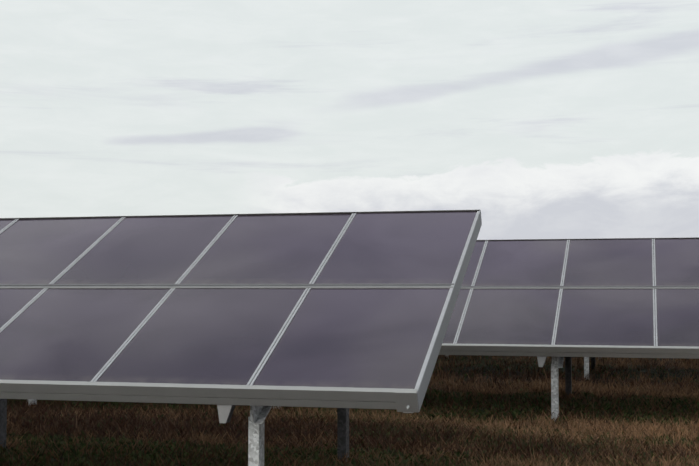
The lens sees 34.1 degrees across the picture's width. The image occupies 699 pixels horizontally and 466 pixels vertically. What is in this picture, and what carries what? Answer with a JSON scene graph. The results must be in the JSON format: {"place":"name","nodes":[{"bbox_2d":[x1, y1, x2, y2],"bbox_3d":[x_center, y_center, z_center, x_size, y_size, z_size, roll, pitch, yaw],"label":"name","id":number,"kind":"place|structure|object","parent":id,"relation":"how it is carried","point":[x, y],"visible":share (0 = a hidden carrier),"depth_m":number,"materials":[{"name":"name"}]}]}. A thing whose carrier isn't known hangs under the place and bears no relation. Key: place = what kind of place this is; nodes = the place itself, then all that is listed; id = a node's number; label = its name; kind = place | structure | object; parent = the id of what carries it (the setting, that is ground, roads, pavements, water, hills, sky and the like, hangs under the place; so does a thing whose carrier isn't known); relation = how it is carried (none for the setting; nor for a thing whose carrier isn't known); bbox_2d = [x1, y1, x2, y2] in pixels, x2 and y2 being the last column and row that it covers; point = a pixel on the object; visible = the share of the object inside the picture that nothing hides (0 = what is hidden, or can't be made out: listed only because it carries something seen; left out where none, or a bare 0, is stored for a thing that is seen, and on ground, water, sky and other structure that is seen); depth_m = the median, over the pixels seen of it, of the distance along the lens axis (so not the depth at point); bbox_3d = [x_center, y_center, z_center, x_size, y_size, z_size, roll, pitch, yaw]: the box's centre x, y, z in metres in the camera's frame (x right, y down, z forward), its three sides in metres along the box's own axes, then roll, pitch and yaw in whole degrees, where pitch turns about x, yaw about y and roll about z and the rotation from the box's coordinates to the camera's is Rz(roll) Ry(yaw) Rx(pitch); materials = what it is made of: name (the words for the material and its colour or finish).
{"place":"outdoors","nodes":[
{"label":"outdoors","id":0,"kind":"place"},
{"bbox_2d":[0,0,698,239],"label":"sky","id":1,"kind":"structure","parent":0,"point":[547,119],"materials":[{"name":"white"}]},
{"bbox_2d":[0,355,698,465],"bbox_3d":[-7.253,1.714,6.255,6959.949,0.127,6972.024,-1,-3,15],"label":"ground","id":2,"kind":"structure","parent":0,"point":[644,370],"depth_m":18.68,"materials":[{"name":"brown plant"}]},
{"bbox_2d":[0,210,481,465],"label":"solar table","id":3,"kind":"object","parent":2,"relation":"on","point":[262,314],"visible":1,"depth_m":7.92,"materials":[{"name":"black glass"}]},
{"bbox_2d":[28,237,698,420],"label":"solar table row","id":4,"kind":"object","parent":2,"relation":"on","point":[558,300],"visible":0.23,"depth_m":12.72,"materials":[{"name":"black glass"}]},
{"bbox_2d":[584,357,594,378],"bbox_3d":[3.838,1.471,18.380,32.996,2.389,2.620,-1,-3,15],"label":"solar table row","id":5,"kind":"object","parent":2,"relation":"on","point":[586,365],"visible":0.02,"depth_m":17.35,"materials":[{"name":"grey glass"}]},
{"bbox_2d":[430,355,698,392],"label":"grass","id":6,"kind":"structure","parent":0,"point":[578,362],"depth_m":18.55,"materials":[{"name":"brown plant"}]}
]}

